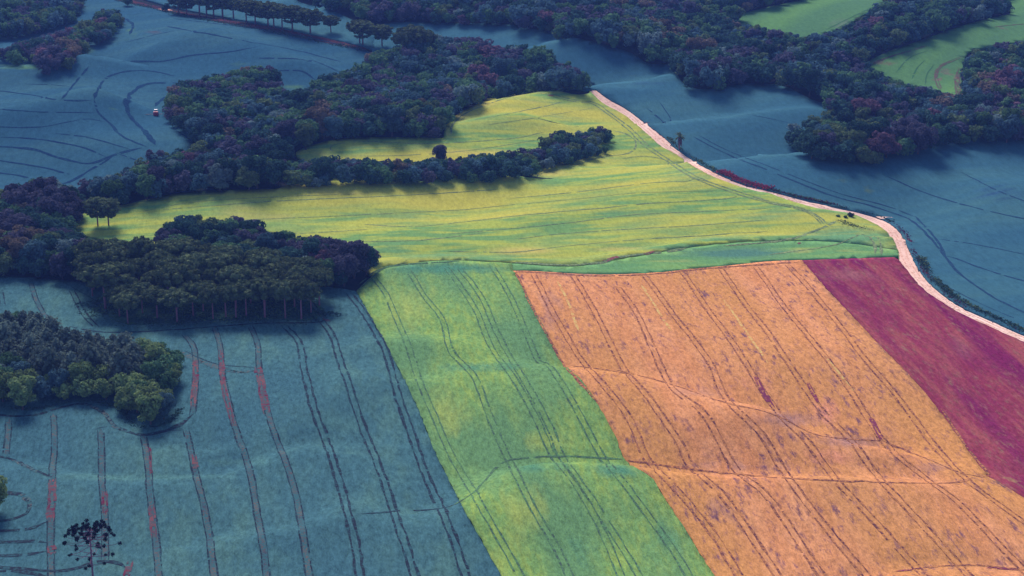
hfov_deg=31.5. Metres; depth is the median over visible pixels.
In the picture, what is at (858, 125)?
broadleaf tree
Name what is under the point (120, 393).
broadleaf tree
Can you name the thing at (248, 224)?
broadleaf tree
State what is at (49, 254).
broadleaf tree
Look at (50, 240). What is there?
broadleaf tree
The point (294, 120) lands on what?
broadleaf tree
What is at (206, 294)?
araucaria tree
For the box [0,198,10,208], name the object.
broadleaf tree
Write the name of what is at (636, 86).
wheat field
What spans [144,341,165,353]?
broadleaf tree
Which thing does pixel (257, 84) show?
broadleaf tree
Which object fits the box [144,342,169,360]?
broadleaf tree
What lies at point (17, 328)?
pine tree
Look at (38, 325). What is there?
pine tree
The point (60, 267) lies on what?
broadleaf tree
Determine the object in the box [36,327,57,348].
pine tree
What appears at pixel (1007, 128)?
broadleaf tree
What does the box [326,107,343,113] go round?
broadleaf tree
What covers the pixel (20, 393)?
broadleaf tree
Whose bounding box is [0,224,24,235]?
broadleaf tree
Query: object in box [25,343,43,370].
pine tree
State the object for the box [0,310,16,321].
pine tree
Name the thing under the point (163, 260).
araucaria tree
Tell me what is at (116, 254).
araucaria tree
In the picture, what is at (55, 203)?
broadleaf tree
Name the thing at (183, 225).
broadleaf tree
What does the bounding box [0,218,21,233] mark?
broadleaf tree
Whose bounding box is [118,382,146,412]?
broadleaf tree
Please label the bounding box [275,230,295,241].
broadleaf tree
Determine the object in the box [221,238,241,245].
broadleaf tree
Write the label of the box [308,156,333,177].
broadleaf tree
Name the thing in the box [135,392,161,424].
broadleaf tree
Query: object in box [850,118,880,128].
broadleaf tree
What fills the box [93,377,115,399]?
broadleaf tree
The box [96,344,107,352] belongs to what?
pine tree
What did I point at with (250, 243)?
broadleaf tree
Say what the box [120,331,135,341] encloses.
pine tree
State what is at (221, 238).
broadleaf tree
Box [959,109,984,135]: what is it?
broadleaf tree
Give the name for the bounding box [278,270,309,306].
araucaria tree
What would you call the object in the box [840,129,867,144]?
broadleaf tree
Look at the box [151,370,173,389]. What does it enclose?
broadleaf tree
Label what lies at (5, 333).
pine tree
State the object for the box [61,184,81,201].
broadleaf tree
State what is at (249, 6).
araucaria tree
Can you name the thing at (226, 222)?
broadleaf tree
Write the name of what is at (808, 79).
broadleaf tree
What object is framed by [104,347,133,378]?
pine tree
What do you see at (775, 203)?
wheel tracks
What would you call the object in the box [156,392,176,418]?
broadleaf tree
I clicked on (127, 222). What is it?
yellow field
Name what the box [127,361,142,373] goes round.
pine tree
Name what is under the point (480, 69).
broadleaf tree
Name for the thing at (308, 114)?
broadleaf tree
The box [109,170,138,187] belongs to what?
broadleaf tree
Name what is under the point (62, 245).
broadleaf tree
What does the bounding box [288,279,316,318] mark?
araucaria tree
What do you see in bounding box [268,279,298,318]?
araucaria tree
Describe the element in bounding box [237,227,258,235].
broadleaf tree
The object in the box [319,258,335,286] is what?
broadleaf tree
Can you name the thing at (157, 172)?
broadleaf tree
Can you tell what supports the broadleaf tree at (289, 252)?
on the ground
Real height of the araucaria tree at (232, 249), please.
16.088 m
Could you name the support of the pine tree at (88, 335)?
on the ground
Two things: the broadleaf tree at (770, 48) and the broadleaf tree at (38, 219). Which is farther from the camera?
the broadleaf tree at (770, 48)
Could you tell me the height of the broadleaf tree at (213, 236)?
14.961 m
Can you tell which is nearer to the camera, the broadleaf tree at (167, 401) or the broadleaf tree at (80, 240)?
the broadleaf tree at (167, 401)
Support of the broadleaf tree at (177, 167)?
on the ground
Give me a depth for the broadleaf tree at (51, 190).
724.13 m
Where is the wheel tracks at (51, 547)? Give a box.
[0,282,470,575]
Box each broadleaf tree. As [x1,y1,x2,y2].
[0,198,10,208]
[0,204,22,213]
[0,208,14,217]
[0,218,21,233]
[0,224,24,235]
[0,227,31,239]
[0,235,19,251]
[0,351,24,365]
[0,365,13,374]
[0,369,14,401]
[0,475,7,504]
[1,188,33,203]
[3,181,35,192]
[3,213,38,228]
[5,237,28,265]
[6,361,30,373]
[6,375,36,409]
[14,369,36,393]
[18,239,46,262]
[20,205,33,212]
[20,226,43,238]
[24,192,47,202]
[29,213,49,229]
[32,176,56,187]
[32,231,60,241]
[35,193,75,220]
[35,233,59,250]
[37,211,67,222]
[38,218,67,230]
[41,250,56,274]
[42,184,69,198]
[43,227,59,232]
[47,368,69,391]
[49,251,72,279]
[53,230,66,238]
[53,238,76,253]
[58,227,73,235]
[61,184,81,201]
[63,231,85,238]
[63,244,79,280]
[64,191,85,211]
[64,201,83,221]
[64,235,80,242]
[65,359,93,387]
[71,238,85,244]
[88,364,113,380]
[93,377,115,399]
[101,179,125,197]
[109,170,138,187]
[112,371,142,390]
[114,387,133,410]
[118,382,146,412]
[123,166,133,193]
[129,379,148,390]
[133,164,147,171]
[135,173,155,199]
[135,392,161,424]
[136,387,165,419]
[137,373,147,380]
[140,356,159,366]
[140,359,177,388]
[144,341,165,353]
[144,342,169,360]
[145,379,163,388]
[146,165,167,189]
[147,159,166,168]
[148,385,174,402]
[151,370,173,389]
[153,226,181,241]
[154,233,181,241]
[156,354,184,370]
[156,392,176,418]
[161,218,196,234]
[162,159,178,167]
[164,156,180,160]
[165,161,184,190]
[165,233,187,240]
[166,363,182,382]
[174,215,196,221]
[177,96,192,109]
[180,110,205,128]
[181,160,205,188]
[185,222,214,241]
[193,153,217,162]
[196,111,216,132]
[196,217,221,228]
[199,159,214,186]
[200,230,241,242]
[201,115,228,127]
[201,123,225,136]
[201,229,218,242]
[204,236,226,244]
[205,163,234,190]
[211,108,229,117]
[212,240,239,247]
[214,157,238,188]
[214,221,236,235]
[217,218,238,227]
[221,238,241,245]
[232,228,250,242]
[235,166,259,189]
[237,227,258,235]
[239,219,267,231]
[239,239,261,247]
[240,244,257,254]
[241,234,252,241]
[242,154,271,188]
[245,134,265,154]
[246,103,264,116]
[250,226,265,233]
[250,233,259,240]
[253,81,277,91]
[254,113,276,129]
[254,232,280,249]
[259,135,290,158]
[265,159,289,185]
[268,110,289,117]
[269,90,290,98]
[269,231,285,247]
[272,120,294,139]
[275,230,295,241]
[276,119,297,126]
[277,109,291,112]
[277,239,296,247]
[278,246,308,257]
[285,88,313,102]
[294,123,315,149]
[294,235,331,255]
[295,119,319,140]
[299,237,324,255]
[303,105,322,120]
[306,90,325,102]
[306,249,330,260]
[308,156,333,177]
[312,107,336,137]
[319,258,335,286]
[323,115,343,139]
[324,236,343,249]
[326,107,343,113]
[329,246,358,259]
[331,253,359,286]
[336,240,371,278]
[341,77,370,92]
[361,246,378,275]
[371,96,390,105]
[379,106,402,136]
[381,105,407,121]
[399,59,418,72]
[400,91,420,100]
[402,99,423,109]
[406,85,425,92]
[409,98,426,105]
[423,100,439,111]
[432,144,446,158]
[443,77,461,88]
[464,64,488,79]
[489,57,517,76]
[657,18,674,31]
[682,37,709,50]
[740,38,762,48]
[756,43,777,60]
[798,127,814,139]
[799,67,821,96]
[801,133,822,158]
[808,59,831,68]
[813,128,830,137]
[814,124,833,131]
[818,132,839,150]
[821,118,846,130]
[836,110,854,124]
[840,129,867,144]
[844,119,869,139]
[848,97,881,116]
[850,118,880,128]
[855,107,872,119]
[864,137,890,156]
[867,122,885,138]
[870,116,889,126]
[876,107,893,118]
[877,132,901,157]
[880,121,906,138]
[892,113,902,121]
[898,117,915,125]
[899,121,938,153]
[901,109,917,117]
[905,112,924,123]
[945,104,968,112]
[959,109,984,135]
[971,111,992,136]
[993,114,1021,142]
[999,66,1022,80]
[1000,107,1022,120]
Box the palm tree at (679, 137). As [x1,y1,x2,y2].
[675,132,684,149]
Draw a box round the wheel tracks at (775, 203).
[136,91,882,265]
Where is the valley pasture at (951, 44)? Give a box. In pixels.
[867,0,1023,94]
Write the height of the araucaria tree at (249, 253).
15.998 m
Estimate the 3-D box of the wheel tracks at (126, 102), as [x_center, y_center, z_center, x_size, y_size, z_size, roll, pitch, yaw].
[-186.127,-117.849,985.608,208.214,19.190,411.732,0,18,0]
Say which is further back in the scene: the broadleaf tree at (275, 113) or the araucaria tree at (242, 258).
the broadleaf tree at (275, 113)
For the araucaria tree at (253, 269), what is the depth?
631.29 m
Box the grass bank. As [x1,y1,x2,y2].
[512,241,898,273]
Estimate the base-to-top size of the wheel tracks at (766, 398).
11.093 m
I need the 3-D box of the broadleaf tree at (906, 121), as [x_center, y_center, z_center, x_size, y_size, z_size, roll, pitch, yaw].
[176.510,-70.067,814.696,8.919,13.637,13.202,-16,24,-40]
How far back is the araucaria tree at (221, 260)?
635.36 m
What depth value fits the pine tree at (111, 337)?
583.95 m
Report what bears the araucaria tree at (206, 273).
on the ground
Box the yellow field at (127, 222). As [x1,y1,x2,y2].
[74,87,898,276]
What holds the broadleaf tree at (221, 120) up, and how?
on the ground
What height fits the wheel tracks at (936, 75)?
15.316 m
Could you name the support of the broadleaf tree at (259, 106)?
on the ground
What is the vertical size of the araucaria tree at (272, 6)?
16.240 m
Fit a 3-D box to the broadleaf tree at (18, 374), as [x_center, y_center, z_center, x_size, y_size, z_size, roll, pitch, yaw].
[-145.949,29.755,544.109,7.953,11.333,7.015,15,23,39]
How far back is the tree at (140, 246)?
652.62 m
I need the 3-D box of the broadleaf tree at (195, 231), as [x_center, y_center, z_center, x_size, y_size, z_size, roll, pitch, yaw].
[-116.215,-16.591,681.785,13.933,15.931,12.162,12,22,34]
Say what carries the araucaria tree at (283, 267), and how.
on the ground
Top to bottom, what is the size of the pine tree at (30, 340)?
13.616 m
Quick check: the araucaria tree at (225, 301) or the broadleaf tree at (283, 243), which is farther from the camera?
the broadleaf tree at (283, 243)
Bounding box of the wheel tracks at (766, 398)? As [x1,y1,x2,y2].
[516,262,1023,575]
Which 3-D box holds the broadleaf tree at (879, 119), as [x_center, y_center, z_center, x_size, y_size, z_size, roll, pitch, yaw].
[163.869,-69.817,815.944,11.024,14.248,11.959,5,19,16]
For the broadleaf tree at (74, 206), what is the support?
on the ground
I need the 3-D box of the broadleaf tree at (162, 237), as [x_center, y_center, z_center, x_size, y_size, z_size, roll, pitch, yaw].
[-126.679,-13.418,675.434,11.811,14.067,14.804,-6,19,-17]
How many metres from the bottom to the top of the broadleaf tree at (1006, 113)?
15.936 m
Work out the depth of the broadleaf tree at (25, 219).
691.82 m
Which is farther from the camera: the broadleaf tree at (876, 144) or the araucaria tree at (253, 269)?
the broadleaf tree at (876, 144)
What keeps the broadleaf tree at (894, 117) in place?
on the ground
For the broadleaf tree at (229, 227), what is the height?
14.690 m
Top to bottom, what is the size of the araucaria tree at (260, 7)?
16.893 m
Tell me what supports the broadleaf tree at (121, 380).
on the ground
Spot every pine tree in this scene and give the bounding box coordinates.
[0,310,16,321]
[0,322,17,343]
[1,339,20,352]
[8,320,26,345]
[15,310,29,329]
[16,330,38,361]
[20,334,39,360]
[23,314,38,332]
[25,317,41,332]
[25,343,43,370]
[29,338,53,361]
[30,321,45,333]
[33,343,62,375]
[34,312,42,322]
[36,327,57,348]
[40,316,62,339]
[41,315,57,327]
[50,337,66,351]
[55,351,65,374]
[57,327,78,345]
[59,351,80,382]
[63,340,79,358]
[72,329,81,347]
[76,341,106,367]
[78,329,96,344]
[92,334,107,345]
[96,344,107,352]
[98,338,109,352]
[99,351,111,363]
[104,341,118,356]
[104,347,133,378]
[107,333,117,343]
[114,333,131,347]
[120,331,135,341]
[123,341,145,361]
[126,350,143,370]
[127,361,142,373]
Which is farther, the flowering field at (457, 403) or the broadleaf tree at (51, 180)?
the broadleaf tree at (51, 180)
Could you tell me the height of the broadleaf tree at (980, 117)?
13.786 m
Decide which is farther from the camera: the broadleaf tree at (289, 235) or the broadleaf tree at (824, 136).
the broadleaf tree at (824, 136)
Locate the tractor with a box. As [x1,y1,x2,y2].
[146,109,162,115]
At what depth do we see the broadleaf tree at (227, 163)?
748.55 m
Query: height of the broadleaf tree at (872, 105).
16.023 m
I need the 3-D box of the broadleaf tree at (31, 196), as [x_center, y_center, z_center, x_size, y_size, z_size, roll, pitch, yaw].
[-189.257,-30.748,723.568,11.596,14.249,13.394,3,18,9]
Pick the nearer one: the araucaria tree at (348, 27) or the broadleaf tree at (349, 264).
the broadleaf tree at (349, 264)
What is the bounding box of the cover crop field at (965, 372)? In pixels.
[802,257,1023,496]
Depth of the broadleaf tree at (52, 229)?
682.80 m
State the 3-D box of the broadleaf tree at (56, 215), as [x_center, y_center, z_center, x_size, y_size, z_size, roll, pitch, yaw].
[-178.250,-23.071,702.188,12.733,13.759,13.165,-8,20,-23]
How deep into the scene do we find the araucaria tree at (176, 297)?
608.36 m
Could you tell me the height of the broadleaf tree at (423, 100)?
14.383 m
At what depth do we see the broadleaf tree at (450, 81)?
926.49 m
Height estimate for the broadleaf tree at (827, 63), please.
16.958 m
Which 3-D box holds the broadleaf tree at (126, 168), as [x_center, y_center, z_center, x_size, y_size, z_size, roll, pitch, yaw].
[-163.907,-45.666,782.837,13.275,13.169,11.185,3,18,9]
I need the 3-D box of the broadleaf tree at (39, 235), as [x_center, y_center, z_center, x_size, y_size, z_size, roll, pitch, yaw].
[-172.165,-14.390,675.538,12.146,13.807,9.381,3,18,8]
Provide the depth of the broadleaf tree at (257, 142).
816.86 m
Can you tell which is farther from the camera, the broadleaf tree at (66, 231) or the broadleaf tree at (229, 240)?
the broadleaf tree at (66, 231)
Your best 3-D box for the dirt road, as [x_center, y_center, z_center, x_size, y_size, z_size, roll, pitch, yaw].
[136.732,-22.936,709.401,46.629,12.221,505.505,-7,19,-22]
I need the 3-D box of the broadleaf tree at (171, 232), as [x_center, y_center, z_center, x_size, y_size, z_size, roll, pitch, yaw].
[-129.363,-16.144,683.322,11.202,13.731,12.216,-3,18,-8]
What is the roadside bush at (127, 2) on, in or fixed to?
on the ground
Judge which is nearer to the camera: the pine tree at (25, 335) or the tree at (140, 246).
the pine tree at (25, 335)
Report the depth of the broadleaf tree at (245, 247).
654.20 m
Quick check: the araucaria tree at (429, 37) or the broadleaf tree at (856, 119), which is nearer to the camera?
the broadleaf tree at (856, 119)
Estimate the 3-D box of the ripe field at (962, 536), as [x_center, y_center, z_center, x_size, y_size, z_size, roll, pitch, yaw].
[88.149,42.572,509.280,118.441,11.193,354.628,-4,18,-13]
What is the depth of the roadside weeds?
746.46 m
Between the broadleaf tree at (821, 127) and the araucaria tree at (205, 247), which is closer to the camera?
the araucaria tree at (205, 247)
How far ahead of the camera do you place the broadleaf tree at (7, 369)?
549.35 m
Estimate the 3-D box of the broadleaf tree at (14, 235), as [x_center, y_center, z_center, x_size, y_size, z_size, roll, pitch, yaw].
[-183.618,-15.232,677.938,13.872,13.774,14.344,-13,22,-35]
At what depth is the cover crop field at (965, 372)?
579.34 m
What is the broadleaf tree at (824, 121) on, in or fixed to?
on the ground
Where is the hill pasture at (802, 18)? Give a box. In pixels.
[738,0,882,36]
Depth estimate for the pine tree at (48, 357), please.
551.70 m
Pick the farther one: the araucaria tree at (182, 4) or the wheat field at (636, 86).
the araucaria tree at (182, 4)
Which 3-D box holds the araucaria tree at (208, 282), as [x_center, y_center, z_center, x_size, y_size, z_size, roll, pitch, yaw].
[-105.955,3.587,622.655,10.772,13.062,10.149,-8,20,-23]
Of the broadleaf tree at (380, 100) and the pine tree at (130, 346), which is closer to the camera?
the pine tree at (130, 346)
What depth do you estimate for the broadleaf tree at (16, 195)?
718.16 m
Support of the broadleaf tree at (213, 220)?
on the ground
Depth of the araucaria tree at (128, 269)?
629.57 m
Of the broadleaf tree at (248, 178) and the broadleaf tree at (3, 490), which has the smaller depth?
the broadleaf tree at (3, 490)
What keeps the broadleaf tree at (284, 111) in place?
on the ground
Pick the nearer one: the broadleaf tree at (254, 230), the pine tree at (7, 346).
the pine tree at (7, 346)
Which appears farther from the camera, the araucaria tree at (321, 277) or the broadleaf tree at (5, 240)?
the broadleaf tree at (5, 240)
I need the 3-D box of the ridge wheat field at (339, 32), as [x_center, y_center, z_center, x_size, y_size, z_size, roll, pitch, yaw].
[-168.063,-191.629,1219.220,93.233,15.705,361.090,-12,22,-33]
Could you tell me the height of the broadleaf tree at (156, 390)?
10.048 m
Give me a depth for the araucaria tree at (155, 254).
645.02 m
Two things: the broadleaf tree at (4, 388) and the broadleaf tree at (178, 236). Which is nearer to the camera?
the broadleaf tree at (4, 388)
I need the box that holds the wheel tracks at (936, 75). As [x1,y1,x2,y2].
[828,6,1021,93]
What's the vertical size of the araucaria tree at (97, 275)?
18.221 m
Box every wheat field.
[0,0,368,188]
[0,276,500,575]
[145,0,374,49]
[372,22,1023,335]
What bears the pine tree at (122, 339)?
on the ground
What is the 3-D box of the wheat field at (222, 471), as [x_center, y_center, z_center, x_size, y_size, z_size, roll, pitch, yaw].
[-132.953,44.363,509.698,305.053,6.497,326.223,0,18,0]
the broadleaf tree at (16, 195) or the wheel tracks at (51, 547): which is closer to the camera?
the wheel tracks at (51, 547)
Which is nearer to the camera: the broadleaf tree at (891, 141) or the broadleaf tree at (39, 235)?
the broadleaf tree at (39, 235)
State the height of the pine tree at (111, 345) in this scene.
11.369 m
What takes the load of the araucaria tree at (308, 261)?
on the ground
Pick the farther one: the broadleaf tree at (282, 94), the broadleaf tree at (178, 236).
the broadleaf tree at (282, 94)
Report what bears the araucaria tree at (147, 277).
on the ground
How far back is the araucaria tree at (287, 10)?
1098.02 m
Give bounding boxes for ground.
[0,0,1009,291]
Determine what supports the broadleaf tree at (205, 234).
on the ground
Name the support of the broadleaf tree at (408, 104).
on the ground
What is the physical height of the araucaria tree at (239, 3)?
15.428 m
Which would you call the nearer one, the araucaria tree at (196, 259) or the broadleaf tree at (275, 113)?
the araucaria tree at (196, 259)
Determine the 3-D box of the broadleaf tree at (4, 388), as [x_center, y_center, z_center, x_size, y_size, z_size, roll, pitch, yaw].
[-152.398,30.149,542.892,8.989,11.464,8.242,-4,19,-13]
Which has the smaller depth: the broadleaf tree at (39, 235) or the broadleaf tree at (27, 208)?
the broadleaf tree at (39, 235)
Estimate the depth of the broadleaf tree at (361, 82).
947.10 m
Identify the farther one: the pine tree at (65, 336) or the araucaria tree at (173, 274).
the araucaria tree at (173, 274)
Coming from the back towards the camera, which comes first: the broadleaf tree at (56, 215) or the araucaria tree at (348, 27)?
the araucaria tree at (348, 27)
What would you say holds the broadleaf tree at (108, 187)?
on the ground
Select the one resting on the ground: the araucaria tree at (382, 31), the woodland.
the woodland
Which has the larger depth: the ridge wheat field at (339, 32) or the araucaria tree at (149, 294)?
the ridge wheat field at (339, 32)
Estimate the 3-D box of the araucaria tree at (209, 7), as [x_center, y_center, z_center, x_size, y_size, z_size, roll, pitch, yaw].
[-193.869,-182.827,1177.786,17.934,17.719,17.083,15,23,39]
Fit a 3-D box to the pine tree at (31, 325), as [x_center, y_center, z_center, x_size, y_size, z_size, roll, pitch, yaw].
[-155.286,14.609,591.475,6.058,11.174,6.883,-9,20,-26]
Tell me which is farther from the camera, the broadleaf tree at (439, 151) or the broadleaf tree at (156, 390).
the broadleaf tree at (439, 151)
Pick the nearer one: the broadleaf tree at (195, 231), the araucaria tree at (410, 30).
the broadleaf tree at (195, 231)
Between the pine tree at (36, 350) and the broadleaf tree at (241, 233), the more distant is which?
the broadleaf tree at (241, 233)
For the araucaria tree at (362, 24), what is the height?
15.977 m
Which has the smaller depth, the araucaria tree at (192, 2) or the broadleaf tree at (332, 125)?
the broadleaf tree at (332, 125)
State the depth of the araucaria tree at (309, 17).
1092.35 m
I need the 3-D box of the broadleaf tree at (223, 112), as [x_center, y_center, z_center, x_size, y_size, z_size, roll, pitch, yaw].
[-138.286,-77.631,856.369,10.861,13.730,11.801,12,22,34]
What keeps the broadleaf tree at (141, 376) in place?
on the ground
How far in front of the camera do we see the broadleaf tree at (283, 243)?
670.75 m
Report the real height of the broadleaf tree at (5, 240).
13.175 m
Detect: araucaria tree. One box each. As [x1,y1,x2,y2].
[62,518,121,575]
[70,238,112,255]
[71,251,108,289]
[71,264,92,295]
[77,263,129,308]
[82,196,108,225]
[93,197,121,225]
[95,247,130,263]
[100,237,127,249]
[102,283,131,315]
[106,261,135,277]
[109,291,140,323]
[117,277,140,287]
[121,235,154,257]
[122,257,155,280]
[128,282,154,312]
[137,285,168,318]
[140,270,165,286]
[144,249,175,259]
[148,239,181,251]
[151,256,178,288]
[152,262,199,307]
[157,287,196,322]
[164,237,200,257]
[167,0,178,12]
[176,0,194,14]
[176,251,210,270]
[178,280,205,315]
[187,0,200,15]
[192,280,214,310]
[193,0,209,16]
[194,243,212,253]
[196,284,222,318]
[198,252,238,269]
[198,267,219,283]
[201,0,222,17]
[207,244,243,254]
[210,0,229,18]
[214,283,234,316]
[215,265,252,307]
[220,0,238,18]
[220,282,245,317]
[233,0,252,21]
[234,254,246,265]
[236,279,250,315]
[241,0,262,23]
[243,247,281,264]
[243,276,277,317]
[245,251,282,268]
[249,267,259,303]
[249,269,279,306]
[253,1,278,26]
[261,3,284,27]
[262,259,294,275]
[267,5,290,28]
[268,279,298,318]
[278,4,305,30]
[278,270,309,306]
[287,264,310,299]
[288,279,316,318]
[290,256,322,267]
[295,8,324,32]
[304,268,333,305]
[304,286,322,312]
[311,264,333,276]
[322,15,340,31]
[345,19,372,42]
[350,21,373,44]
[369,24,393,45]
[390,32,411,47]
[396,24,432,41]
[413,29,437,43]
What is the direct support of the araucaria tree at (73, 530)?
on the ground
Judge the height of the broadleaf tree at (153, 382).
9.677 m
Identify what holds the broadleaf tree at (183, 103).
on the ground
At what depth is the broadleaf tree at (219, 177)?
744.50 m
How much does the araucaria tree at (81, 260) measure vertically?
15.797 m
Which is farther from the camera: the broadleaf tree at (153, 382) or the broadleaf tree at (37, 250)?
the broadleaf tree at (37, 250)
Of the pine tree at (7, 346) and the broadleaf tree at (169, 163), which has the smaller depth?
the pine tree at (7, 346)
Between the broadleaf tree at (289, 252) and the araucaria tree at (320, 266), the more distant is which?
the broadleaf tree at (289, 252)
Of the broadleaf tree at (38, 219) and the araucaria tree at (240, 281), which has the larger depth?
the broadleaf tree at (38, 219)
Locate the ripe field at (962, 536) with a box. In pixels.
[514,260,1023,575]
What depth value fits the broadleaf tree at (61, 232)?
678.88 m
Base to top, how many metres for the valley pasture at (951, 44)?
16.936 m
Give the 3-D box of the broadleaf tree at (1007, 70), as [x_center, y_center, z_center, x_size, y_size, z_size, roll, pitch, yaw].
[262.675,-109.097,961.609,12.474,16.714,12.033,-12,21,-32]
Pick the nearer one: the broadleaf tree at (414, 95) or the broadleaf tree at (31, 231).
the broadleaf tree at (31, 231)
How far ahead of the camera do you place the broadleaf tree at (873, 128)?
800.36 m
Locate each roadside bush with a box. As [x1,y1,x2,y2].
[122,0,132,4]
[161,3,170,9]
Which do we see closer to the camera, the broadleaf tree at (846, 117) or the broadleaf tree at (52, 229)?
the broadleaf tree at (52, 229)
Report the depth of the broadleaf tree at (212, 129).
829.20 m
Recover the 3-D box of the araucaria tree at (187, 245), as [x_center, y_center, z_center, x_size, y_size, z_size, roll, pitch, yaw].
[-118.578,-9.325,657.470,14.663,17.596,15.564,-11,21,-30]
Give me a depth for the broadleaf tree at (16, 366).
553.08 m
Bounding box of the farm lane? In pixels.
[131,0,365,49]
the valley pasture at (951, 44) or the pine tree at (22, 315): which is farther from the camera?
the valley pasture at (951, 44)
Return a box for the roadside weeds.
[116,0,1023,331]
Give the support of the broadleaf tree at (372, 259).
on the ground
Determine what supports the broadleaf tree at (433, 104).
on the ground
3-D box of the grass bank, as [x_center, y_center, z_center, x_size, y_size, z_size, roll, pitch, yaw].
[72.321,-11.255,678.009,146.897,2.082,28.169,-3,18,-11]
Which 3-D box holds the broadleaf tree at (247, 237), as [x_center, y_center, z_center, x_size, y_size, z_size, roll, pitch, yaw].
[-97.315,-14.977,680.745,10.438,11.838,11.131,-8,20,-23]
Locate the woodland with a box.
[0,0,1023,399]
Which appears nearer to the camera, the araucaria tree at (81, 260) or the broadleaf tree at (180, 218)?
the araucaria tree at (81, 260)
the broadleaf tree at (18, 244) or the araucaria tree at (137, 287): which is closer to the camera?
the araucaria tree at (137, 287)
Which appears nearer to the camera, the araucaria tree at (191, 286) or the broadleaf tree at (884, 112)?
the araucaria tree at (191, 286)
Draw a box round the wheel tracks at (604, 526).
[361,261,692,575]
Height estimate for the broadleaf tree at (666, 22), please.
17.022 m
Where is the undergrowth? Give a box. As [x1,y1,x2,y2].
[10,298,346,428]
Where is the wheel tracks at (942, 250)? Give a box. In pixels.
[647,103,1023,320]
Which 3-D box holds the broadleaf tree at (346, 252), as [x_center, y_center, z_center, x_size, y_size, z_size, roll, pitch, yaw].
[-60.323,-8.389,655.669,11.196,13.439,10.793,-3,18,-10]
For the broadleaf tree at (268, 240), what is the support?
on the ground
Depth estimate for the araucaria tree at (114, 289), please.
616.01 m
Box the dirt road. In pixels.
[592,90,1023,340]
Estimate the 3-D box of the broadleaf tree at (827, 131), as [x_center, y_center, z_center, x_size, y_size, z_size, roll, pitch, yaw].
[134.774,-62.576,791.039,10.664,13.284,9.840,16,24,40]
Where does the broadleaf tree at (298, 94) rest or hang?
on the ground
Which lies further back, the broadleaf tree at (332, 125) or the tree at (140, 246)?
the broadleaf tree at (332, 125)
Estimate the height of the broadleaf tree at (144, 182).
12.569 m
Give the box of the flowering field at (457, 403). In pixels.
[357,260,714,575]
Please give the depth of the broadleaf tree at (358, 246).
653.51 m
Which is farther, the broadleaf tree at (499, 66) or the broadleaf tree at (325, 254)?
the broadleaf tree at (499, 66)
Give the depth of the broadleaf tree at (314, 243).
657.48 m
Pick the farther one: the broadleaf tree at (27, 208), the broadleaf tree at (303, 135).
the broadleaf tree at (303, 135)
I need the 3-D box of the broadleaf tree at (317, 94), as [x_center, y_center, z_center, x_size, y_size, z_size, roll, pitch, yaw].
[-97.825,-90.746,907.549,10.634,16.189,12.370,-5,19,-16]
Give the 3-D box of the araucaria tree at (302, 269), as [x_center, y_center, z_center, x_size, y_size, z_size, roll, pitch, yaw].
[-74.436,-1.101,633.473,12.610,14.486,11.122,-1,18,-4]
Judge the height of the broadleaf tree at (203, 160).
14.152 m
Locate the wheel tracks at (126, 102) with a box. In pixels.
[0,18,369,183]
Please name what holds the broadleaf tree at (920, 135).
on the ground
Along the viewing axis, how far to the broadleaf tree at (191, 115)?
848.23 m
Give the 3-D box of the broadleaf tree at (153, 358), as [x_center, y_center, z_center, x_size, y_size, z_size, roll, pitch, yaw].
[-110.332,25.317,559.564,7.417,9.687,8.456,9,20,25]
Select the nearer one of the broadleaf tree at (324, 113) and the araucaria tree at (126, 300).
the araucaria tree at (126, 300)
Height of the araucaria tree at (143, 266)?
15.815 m
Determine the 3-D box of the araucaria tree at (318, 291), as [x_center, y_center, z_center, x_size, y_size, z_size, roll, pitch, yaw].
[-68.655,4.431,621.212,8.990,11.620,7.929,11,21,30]
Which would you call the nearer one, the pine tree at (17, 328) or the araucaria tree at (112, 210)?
the pine tree at (17, 328)
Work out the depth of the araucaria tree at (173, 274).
620.88 m
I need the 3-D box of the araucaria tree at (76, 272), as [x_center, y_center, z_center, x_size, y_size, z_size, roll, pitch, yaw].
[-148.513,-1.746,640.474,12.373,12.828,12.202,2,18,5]
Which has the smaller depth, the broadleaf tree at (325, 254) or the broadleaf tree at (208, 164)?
the broadleaf tree at (325, 254)
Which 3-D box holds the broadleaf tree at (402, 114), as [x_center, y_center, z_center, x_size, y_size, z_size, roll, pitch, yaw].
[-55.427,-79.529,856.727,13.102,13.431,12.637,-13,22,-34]
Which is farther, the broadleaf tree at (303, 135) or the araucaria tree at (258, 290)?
the broadleaf tree at (303, 135)
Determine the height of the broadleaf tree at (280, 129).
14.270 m
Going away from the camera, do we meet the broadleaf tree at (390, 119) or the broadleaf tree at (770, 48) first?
the broadleaf tree at (390, 119)

